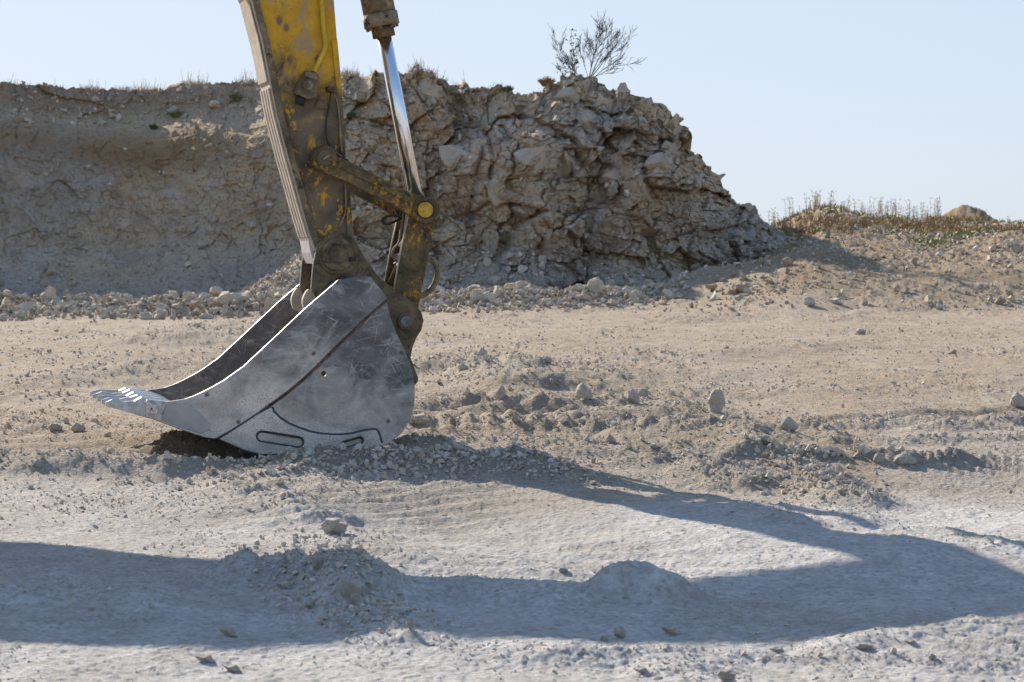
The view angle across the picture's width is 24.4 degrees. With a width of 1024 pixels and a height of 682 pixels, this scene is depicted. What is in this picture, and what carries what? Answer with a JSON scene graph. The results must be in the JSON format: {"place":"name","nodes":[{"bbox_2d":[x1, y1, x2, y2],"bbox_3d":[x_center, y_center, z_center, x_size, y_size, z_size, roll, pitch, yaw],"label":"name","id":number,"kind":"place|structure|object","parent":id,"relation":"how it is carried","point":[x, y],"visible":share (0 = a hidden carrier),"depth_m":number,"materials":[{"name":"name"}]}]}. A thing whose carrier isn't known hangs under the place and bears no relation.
{"place":"outdoors","nodes":[
{"label":"outdoors","id":0,"kind":"place"},
{"bbox_2d":[0,64,790,297],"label":"cliff","id":1,"kind":"structure","parent":0,"point":[233,200],"depth_m":47.42,"materials":[{"name":"stone"}]},
{"bbox_2d":[149,123,158,128],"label":"grass tuft","id":2,"kind":"object","parent":1,"relation":"on","point":[154,126],"visible":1,"depth_m":50.25,"materials":[{"name":"green plant"}]},
{"bbox_2d":[167,110,183,116],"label":"grass tuft","id":3,"kind":"object","parent":1,"relation":"on","point":[175,114],"visible":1,"depth_m":50.65,"materials":[{"name":"green plant"}]},
{"bbox_2d":[209,100,220,107],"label":"boulder","id":4,"kind":"object","parent":1,"relation":"on","point":[214,103],"visible":1,"depth_m":50.36,"materials":[{"name":"stone"}]},
{"bbox_2d":[229,91,243,100],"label":"grass tuft","id":5,"kind":"object","parent":1,"relation":"on","point":[234,97],"visible":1,"depth_m":50.38,"materials":[{"name":"green plant"}]},
{"bbox_2d":[4,55,539,90],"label":"dry grass","id":6,"kind":"structure","parent":1,"relation":"on","point":[347,70],"depth_m":50.87,"materials":[{"name":"plant"}]},
{"bbox_2d":[0,68,796,297],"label":"talus","id":7,"kind":"structure","parent":1,"relation":"on","point":[488,262],"depth_m":46.70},
{"bbox_2d":[418,78,445,108],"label":"cliff block","id":8,"kind":"structure","parent":1,"relation":"attached to","point":[424,85],"depth_m":46.85,"materials":[{"name":"stone"}]},
{"bbox_2d":[438,145,468,167],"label":"cliff block","id":9,"kind":"structure","parent":1,"relation":"attached to","point":[449,155],"depth_m":45.90,"materials":[{"name":"stone"}]},
{"bbox_2d":[465,105,479,120],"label":"cliff block","id":10,"kind":"structure","parent":1,"relation":"attached to","point":[470,113],"depth_m":47.17,"materials":[{"name":"stone"}]},
{"bbox_2d":[485,178,515,205],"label":"cliff block","id":11,"kind":"structure","parent":1,"relation":"attached to","point":[494,200],"depth_m":45.35,"materials":[{"name":"stone"}]},
{"bbox_2d":[501,85,513,91],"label":"grass tuft","id":12,"kind":"object","parent":1,"relation":"on","point":[509,88],"visible":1,"depth_m":46.71,"materials":[{"name":"green plant"}]},
{"bbox_2d":[503,97,516,117],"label":"cliff block","id":13,"kind":"structure","parent":1,"relation":"attached to","point":[506,105],"depth_m":46.43,"materials":[{"name":"stone"}]},
{"bbox_2d":[513,146,546,171],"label":"cliff block","id":14,"kind":"structure","parent":1,"relation":"attached to","point":[525,156],"depth_m":44.97,"materials":[{"name":"stone"}]},
{"bbox_2d":[537,76,555,86],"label":"dry bush","id":15,"kind":"object","parent":1,"relation":"on","point":[543,81],"visible":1,"depth_m":46.58,"materials":[{"name":"plant"}]},
{"bbox_2d":[560,150,574,176],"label":"cliff block","id":16,"kind":"structure","parent":1,"relation":"attached to","point":[567,160],"depth_m":45.38,"materials":[{"name":"stone"}]},
{"bbox_2d":[554,87,581,103],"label":"cliff block","id":17,"kind":"structure","parent":1,"relation":"attached to","point":[568,93],"depth_m":46.27,"materials":[{"name":"stone"}]},
{"bbox_2d":[555,28,581,76],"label":"leafy sapling","id":18,"kind":"object","parent":1,"relation":"on","point":[574,55],"visible":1,"depth_m":46.90,"materials":[{"name":"green plant"}]},
{"bbox_2d":[579,78,590,101],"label":"cliff block","id":19,"kind":"structure","parent":1,"relation":"attached to","point":[586,83],"depth_m":46.44,"materials":[{"name":"stone"}]},
{"bbox_2d":[580,110,595,128],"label":"cliff block","id":20,"kind":"structure","parent":1,"relation":"attached to","point":[588,116],"depth_m":45.55,"materials":[{"name":"stone"}]},
{"bbox_2d":[548,10,644,76],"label":"bare shrub","id":21,"kind":"object","parent":1,"relation":"on","point":[589,42],"visible":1,"depth_m":47.18,"materials":[{"name":"grey plant"}]},
{"bbox_2d":[590,93,615,114],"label":"cliff block","id":22,"kind":"structure","parent":1,"relation":"attached to","point":[610,104],"depth_m":46.15,"materials":[{"name":"stone"}]},
{"bbox_2d":[602,169,619,181],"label":"cliff block","id":23,"kind":"structure","parent":1,"relation":"attached to","point":[612,174],"depth_m":45.24,"materials":[{"name":"stone"}]},
{"bbox_2d":[610,151,623,167],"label":"cliff block","id":24,"kind":"structure","parent":1,"relation":"attached to","point":[616,156],"depth_m":45.40,"materials":[{"name":"stone"}]},
{"bbox_2d":[616,82,630,101],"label":"cliff block","id":25,"kind":"structure","parent":1,"relation":"attached to","point":[622,88],"depth_m":45.90,"materials":[{"name":"stone"}]},
{"bbox_2d":[640,97,656,115],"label":"cliff block","id":26,"kind":"structure","parent":1,"relation":"attached to","point":[649,101],"depth_m":45.37,"materials":[{"name":"stone"}]},
{"bbox_2d":[645,135,657,141],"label":"cliff block","id":27,"kind":"structure","parent":1,"relation":"attached to","point":[655,138],"depth_m":45.55,"materials":[{"name":"stone"}]},
{"bbox_2d":[645,152,671,170],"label":"cliff block","id":28,"kind":"structure","parent":1,"relation":"attached to","point":[661,160],"depth_m":44.59,"materials":[{"name":"stone"}]},
{"bbox_2d":[656,103,670,126],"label":"cliff block","id":29,"kind":"structure","parent":1,"relation":"attached to","point":[664,107],"depth_m":45.93,"materials":[{"name":"stone"}]},
{"bbox_2d":[661,140,677,156],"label":"cliff block","id":30,"kind":"structure","parent":1,"relation":"attached to","point":[671,147],"depth_m":45.69,"materials":[{"name":"stone"}]},
{"bbox_2d":[670,113,683,141],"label":"cliff block","id":31,"kind":"structure","parent":1,"relation":"attached to","point":[678,128],"depth_m":46.13,"materials":[{"name":"stone"}]},
{"bbox_2d":[687,179,699,194],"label":"cliff block","id":32,"kind":"structure","parent":1,"relation":"attached to","point":[694,190],"depth_m":46.36,"materials":[{"name":"stone"}]},
{"bbox_2d":[701,190,712,197],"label":"cliff block","id":33,"kind":"structure","parent":1,"relation":"attached to","point":[707,194],"depth_m":47.35,"materials":[{"name":"stone"}]},
{"bbox_2d":[721,213,729,223],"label":"cliff block","id":34,"kind":"structure","parent":1,"relation":"attached to","point":[725,221],"depth_m":47.40,"materials":[{"name":"stone"}]},
{"bbox_2d":[0,205,1023,681],"bbox_3d":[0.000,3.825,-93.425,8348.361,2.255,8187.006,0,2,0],"label":"ground","id":35,"kind":"structure","parent":0,"point":[690,535],"depth_m":9.81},
{"bbox_2d":[0,314,6,320],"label":"limestone rock","id":36,"kind":"object","parent":35,"relation":"on","point":[3,316],"visible":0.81,"depth_m":31.57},
{"bbox_2d":[1,297,9,309],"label":"limestone rock","id":37,"kind":"object","parent":35,"relation":"on","point":[6,301],"visible":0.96,"depth_m":33.30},
{"bbox_2d":[2,290,11,297],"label":"limestone rock","id":38,"kind":"object","parent":35,"relation":"on","point":[6,293],"visible":1,"depth_m":34.04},
{"bbox_2d":[18,302,35,311],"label":"limestone rock","id":39,"kind":"object","parent":35,"relation":"on","point":[26,305],"visible":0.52,"depth_m":33.30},
{"bbox_2d":[33,459,44,466],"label":"limestone rock","id":40,"kind":"object","parent":35,"relation":"on","point":[38,463],"visible":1,"depth_m":11.21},
{"bbox_2d":[40,286,56,300],"bbox_3d":[-6.709,-0.664,34.299,0.268,0.240,0.215,11,-24,-26],"label":"limestone rock","id":41,"kind":"object","parent":35,"relation":"on","point":[48,293],"visible":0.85,"depth_m":34.23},
{"bbox_2d":[48,423,62,431],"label":"limestone rock","id":42,"kind":"object","parent":35,"relation":"on","point":[53,427],"visible":0.93,"depth_m":13.00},
{"bbox_2d":[56,302,68,310],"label":"limestone rock","id":43,"kind":"object","parent":35,"relation":"on","point":[59,305],"visible":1,"depth_m":33.48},
{"bbox_2d":[71,422,84,432],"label":"limestone rock","id":44,"kind":"object","parent":35,"relation":"on","point":[76,427],"visible":1,"depth_m":12.93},
{"bbox_2d":[100,308,108,314],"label":"limestone rock","id":45,"kind":"object","parent":35,"relation":"on","point":[103,311],"visible":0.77,"depth_m":33.10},
{"bbox_2d":[129,307,136,313],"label":"limestone rock","id":46,"kind":"object","parent":35,"relation":"on","point":[132,310],"visible":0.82,"depth_m":33.49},
{"bbox_2d":[139,312,153,319],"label":"limestone rock","id":47,"kind":"object","parent":35,"relation":"on","point":[145,316],"visible":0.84,"depth_m":32.30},
{"bbox_2d":[146,297,154,303],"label":"limestone rock","id":48,"kind":"object","parent":35,"relation":"on","point":[149,299],"visible":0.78,"depth_m":34.54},
{"bbox_2d":[152,309,167,319],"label":"limestone rock","id":49,"kind":"object","parent":35,"relation":"on","point":[157,314],"visible":0.85,"depth_m":32.64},
{"bbox_2d":[155,303,168,308],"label":"limestone rock","id":50,"kind":"object","parent":35,"relation":"on","point":[159,306],"visible":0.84,"depth_m":33.87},
{"bbox_2d":[183,293,197,300],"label":"limestone rock","id":51,"kind":"object","parent":35,"relation":"on","point":[189,296],"visible":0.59,"depth_m":34.81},
{"bbox_2d":[189,298,202,309],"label":"limestone rock","id":52,"kind":"object","parent":35,"relation":"on","point":[194,303],"visible":1,"depth_m":34.10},
{"bbox_2d":[194,654,214,662],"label":"limestone rock","id":53,"kind":"object","parent":35,"relation":"on","point":[206,658],"visible":1,"depth_m":6.36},
{"bbox_2d":[198,292,211,301],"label":"limestone rock","id":54,"kind":"object","parent":35,"relation":"on","point":[204,295],"visible":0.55,"depth_m":35.08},
{"bbox_2d":[199,313,213,318],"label":"limestone rock","id":55,"kind":"object","parent":35,"relation":"on","point":[205,316],"visible":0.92,"depth_m":33.19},
{"bbox_2d":[209,286,221,295],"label":"limestone rock","id":56,"kind":"object","parent":35,"relation":"on","point":[215,290],"visible":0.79,"depth_m":35.20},
{"bbox_2d":[215,291,229,306],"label":"limestone rock","id":57,"kind":"object","parent":35,"relation":"on","point":[223,298],"visible":1,"depth_m":34.35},
{"bbox_2d":[219,627,236,636],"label":"limestone rock","id":58,"kind":"object","parent":35,"relation":"on","point":[227,631],"visible":1,"depth_m":6.72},
{"bbox_2d":[223,663,240,671],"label":"limestone rock","id":59,"kind":"object","parent":35,"relation":"on","point":[232,667],"visible":1,"depth_m":6.24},
{"bbox_2d":[229,293,246,302],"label":"limestone rock","id":60,"kind":"object","parent":35,"relation":"on","point":[240,297],"visible":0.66,"depth_m":34.83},
{"bbox_2d":[255,291,264,298],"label":"limestone rock","id":61,"kind":"object","parent":35,"relation":"on","point":[259,293],"visible":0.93,"depth_m":35.45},
{"bbox_2d":[90,0,439,455],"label":"excavator","id":62,"kind":"object","parent":35,"relation":"on","point":[320,352],"visible":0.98,"depth_m":12.19,"materials":[{"name":"metal"}]},
{"bbox_2d":[264,298,276,307],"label":"limestone rock","id":63,"kind":"object","parent":35,"relation":"on","point":[270,302],"visible":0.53,"depth_m":34.74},
{"bbox_2d":[272,288,284,293],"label":"limestone rock","id":64,"kind":"object","parent":35,"relation":"on","point":[280,290],"visible":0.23,"depth_m":36.38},
{"bbox_2d":[275,581,292,589],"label":"limestone rock","id":65,"kind":"object","parent":35,"relation":"on","point":[282,585],"visible":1,"depth_m":7.48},
{"bbox_2d":[305,597,314,608],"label":"limestone rock","id":66,"kind":"object","parent":35,"relation":"on","point":[309,603],"visible":1,"depth_m":7.19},
{"bbox_2d":[312,551,322,570],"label":"limestone rock","id":67,"kind":"object","parent":35,"relation":"on","point":[317,561],"visible":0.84,"depth_m":7.52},
{"bbox_2d":[321,517,347,534],"bbox_3d":[-0.670,0.710,8.948,0.104,0.081,0.086,0,2,-5],"label":"limestone rock","id":68,"kind":"object","parent":35,"relation":"on","point":[336,525],"visible":0.77,"depth_m":8.92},
{"bbox_2d":[338,578,364,596],"bbox_3d":[-0.492,0.768,7.248,0.081,0.080,0.054,1,2,16],"label":"limestone rock","id":69,"kind":"object","parent":35,"relation":"on","point":[348,587],"visible":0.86,"depth_m":7.23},
{"bbox_2d":[350,593,362,606],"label":"limestone rock","id":70,"kind":"object","parent":35,"relation":"on","point":[355,599],"visible":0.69,"depth_m":7.14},
{"bbox_2d":[353,607,368,614],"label":"limestone rock","id":71,"kind":"object","parent":35,"relation":"on","point":[357,610],"visible":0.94,"depth_m":6.98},
{"bbox_2d":[406,618,413,628],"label":"limestone rock","id":72,"kind":"object","parent":35,"relation":"on","point":[409,623],"visible":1,"depth_m":6.58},
{"bbox_2d":[411,414,427,425],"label":"limestone rock","id":73,"kind":"object","parent":35,"relation":"on","point":[416,419],"visible":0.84,"depth_m":13.48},
{"bbox_2d":[419,296,432,302],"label":"limestone rock","id":74,"kind":"object","parent":35,"relation":"on","point":[427,299],"visible":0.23,"depth_m":36.69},
{"bbox_2d":[458,363,467,370],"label":"limestone rock","id":75,"kind":"object","parent":35,"relation":"on","point":[461,366],"visible":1,"depth_m":18.47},
{"bbox_2d":[470,289,483,299],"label":"limestone rock","id":76,"kind":"object","parent":35,"relation":"on","point":[477,293],"visible":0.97,"depth_m":36.82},
{"bbox_2d":[478,347,486,354],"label":"limestone rock","id":77,"kind":"object","parent":35,"relation":"on","point":[482,351],"visible":0.88,"depth_m":20.52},
{"bbox_2d":[482,291,495,302],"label":"limestone rock","id":78,"kind":"object","parent":35,"relation":"on","point":[490,296],"visible":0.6,"depth_m":36.79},
{"bbox_2d":[493,287,500,298],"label":"limestone rock","id":79,"kind":"object","parent":35,"relation":"on","point":[496,292],"visible":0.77,"depth_m":37.23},
{"bbox_2d":[496,386,505,399],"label":"limestone rock","id":80,"kind":"object","parent":35,"relation":"on","point":[501,392],"visible":1,"depth_m":14.63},
{"bbox_2d":[503,283,516,287],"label":"limestone rock","id":81,"kind":"object","parent":35,"relation":"on","point":[509,285],"visible":0.3,"depth_m":38.89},
{"bbox_2d":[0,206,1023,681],"bbox_3d":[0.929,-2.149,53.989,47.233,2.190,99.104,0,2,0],"label":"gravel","id":82,"kind":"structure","parent":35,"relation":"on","point":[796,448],"depth_m":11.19,"materials":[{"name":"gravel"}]},
{"bbox_2d":[0,206,1023,321],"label":"rubble","id":83,"kind":"object","parent":35,"relation":"on","point":[40,308],"visible":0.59,"depth_m":38.11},
{"bbox_2d":[511,415,517,421],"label":"limestone rock","id":84,"kind":"object","parent":35,"relation":"on","point":[514,418],"visible":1,"depth_m":13.53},
{"bbox_2d":[516,281,526,288],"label":"limestone rock","id":85,"kind":"object","parent":35,"relation":"on","point":[520,284],"visible":0.84,"depth_m":38.48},
{"bbox_2d":[543,356,552,363],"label":"limestone rock","id":86,"kind":"object","parent":35,"relation":"on","point":[547,359],"visible":1,"depth_m":18.62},
{"bbox_2d":[558,567,567,572],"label":"limestone rock","id":87,"kind":"object","parent":35,"relation":"on","point":[563,569],"visible":1,"depth_m":7.82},
{"bbox_2d":[570,284,584,291],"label":"limestone rock","id":88,"kind":"object","parent":35,"relation":"on","point":[578,287],"visible":0.81,"depth_m":38.82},
{"bbox_2d":[575,383,592,400],"bbox_3d":[0.465,0.335,15.275,0.101,0.130,0.103,2,3,33],"label":"limestone rock","id":89,"kind":"object","parent":35,"relation":"on","point":[583,390],"visible":1,"depth_m":15.24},
{"bbox_2d":[587,277,606,293],"bbox_3d":[1.400,-0.905,39.107,0.333,0.340,0.172,2,-28,10],"label":"limestone rock","id":90,"kind":"object","parent":35,"relation":"on","point":[596,285],"visible":1,"depth_m":39.05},
{"bbox_2d":[600,635,608,640],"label":"limestone rock","id":91,"kind":"object","parent":35,"relation":"on","point":[603,638],"visible":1,"depth_m":6.65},
{"bbox_2d":[605,434,615,442],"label":"limestone rock","id":92,"kind":"object","parent":35,"relation":"on","point":[610,438],"visible":1,"depth_m":12.03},
{"bbox_2d":[607,298,618,305],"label":"limestone rock","id":93,"kind":"object","parent":35,"relation":"on","point":[612,302],"visible":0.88,"depth_m":37.87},
{"bbox_2d":[614,625,625,638],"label":"limestone rock","id":94,"kind":"object","parent":35,"relation":"on","point":[619,631],"visible":1,"depth_m":6.69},
{"bbox_2d":[621,286,633,293],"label":"limestone rock","id":95,"kind":"object","parent":35,"relation":"on","point":[628,289],"visible":0.58,"depth_m":39.66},
{"bbox_2d":[627,389,639,403],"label":"limestone rock","id":96,"kind":"object","parent":35,"relation":"on","point":[633,396],"visible":0.88,"depth_m":15.20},
{"bbox_2d":[631,290,640,298],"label":"limestone rock","id":97,"kind":"object","parent":35,"relation":"on","point":[635,292],"visible":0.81,"depth_m":39.30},
{"bbox_2d":[633,667,648,673],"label":"limestone rock","id":98,"kind":"object","parent":35,"relation":"on","point":[641,670],"visible":1,"depth_m":6.04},
{"bbox_2d":[638,388,648,396],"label":"limestone rock","id":99,"kind":"object","parent":35,"relation":"on","point":[643,392],"visible":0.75,"depth_m":15.94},
{"bbox_2d":[649,443,658,448],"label":"limestone rock","id":100,"kind":"object","parent":35,"relation":"on","point":[653,446],"visible":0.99,"depth_m":11.90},
{"bbox_2d":[662,289,675,298],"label":"limestone rock","id":101,"kind":"object","parent":35,"relation":"on","point":[667,293],"visible":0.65,"depth_m":39.54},
{"bbox_2d":[661,625,680,634],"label":"limestone rock","id":102,"kind":"object","parent":35,"relation":"on","point":[671,630],"visible":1,"depth_m":6.82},
{"bbox_2d":[708,389,725,411],"bbox_3d":[1.271,0.380,14.749,0.112,0.163,0.070,1,2,18],"label":"limestone rock","id":103,"kind":"object","parent":35,"relation":"on","point":[716,401],"visible":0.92,"depth_m":14.73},
{"bbox_2d":[718,669,736,679],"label":"limestone rock","id":104,"kind":"object","parent":35,"relation":"on","point":[726,674],"visible":1,"depth_m":5.91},
{"bbox_2d":[760,435,768,441],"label":"limestone rock","id":105,"kind":"object","parent":35,"relation":"on","point":[764,438],"visible":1,"depth_m":11.48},
{"bbox_2d":[770,647,784,653],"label":"limestone rock","id":106,"kind":"object","parent":35,"relation":"on","point":[778,650],"visible":1,"depth_m":6.46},
{"bbox_2d":[780,416,798,430],"bbox_3d":[1.488,0.447,12.699,0.083,0.089,0.090,1,3,30],"label":"limestone rock","id":107,"kind":"object","parent":35,"relation":"on","point":[788,422],"visible":1,"depth_m":12.67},
{"bbox_2d":[804,296,814,305],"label":"limestone rock","id":108,"kind":"object","parent":35,"relation":"on","point":[809,300],"visible":1,"depth_m":36.12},
{"bbox_2d":[829,298,842,304],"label":"limestone rock","id":109,"kind":"object","parent":35,"relation":"on","point":[835,300],"visible":1,"depth_m":36.38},
{"bbox_2d":[856,328,865,333],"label":"limestone rock","id":110,"kind":"object","parent":35,"relation":"on","point":[860,331],"visible":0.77,"depth_m":27.95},
{"bbox_2d":[855,642,872,649],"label":"limestone rock","id":111,"kind":"object","parent":35,"relation":"on","point":[863,646],"visible":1,"depth_m":6.50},
{"bbox_2d":[873,453,885,462],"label":"limestone rock","id":112,"kind":"object","parent":35,"relation":"on","point":[878,458],"visible":1,"depth_m":11.36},
{"bbox_2d":[753,204,1023,260],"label":"ground cover","id":113,"kind":"object","parent":35,"relation":"on","point":[935,240],"visible":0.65,"depth_m":49.45,"materials":[{"name":"green plant"}]},
{"bbox_2d":[772,202,1023,238],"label":"dry grass","id":114,"kind":"structure","parent":35,"relation":"on","point":[937,219],"depth_m":52.23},
{"bbox_2d":[893,453,917,464],"bbox_3d":[1.883,0.569,11.336,0.117,0.062,0.078,0,2,9],"label":"limestone rock","id":115,"kind":"object","parent":35,"relation":"on","point":[902,459],"visible":1,"depth_m":11.31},
{"bbox_2d":[1010,392,1023,407],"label":"limestone rock","id":116,"kind":"object","parent":35,"relation":"on","point":[1017,400],"visible":1,"depth_m":15.16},
{"bbox_2d":[0,0,1023,224],"label":"sky","id":117,"kind":"structure","parent":0,"point":[917,101],"materials":[{"name":"blue"}]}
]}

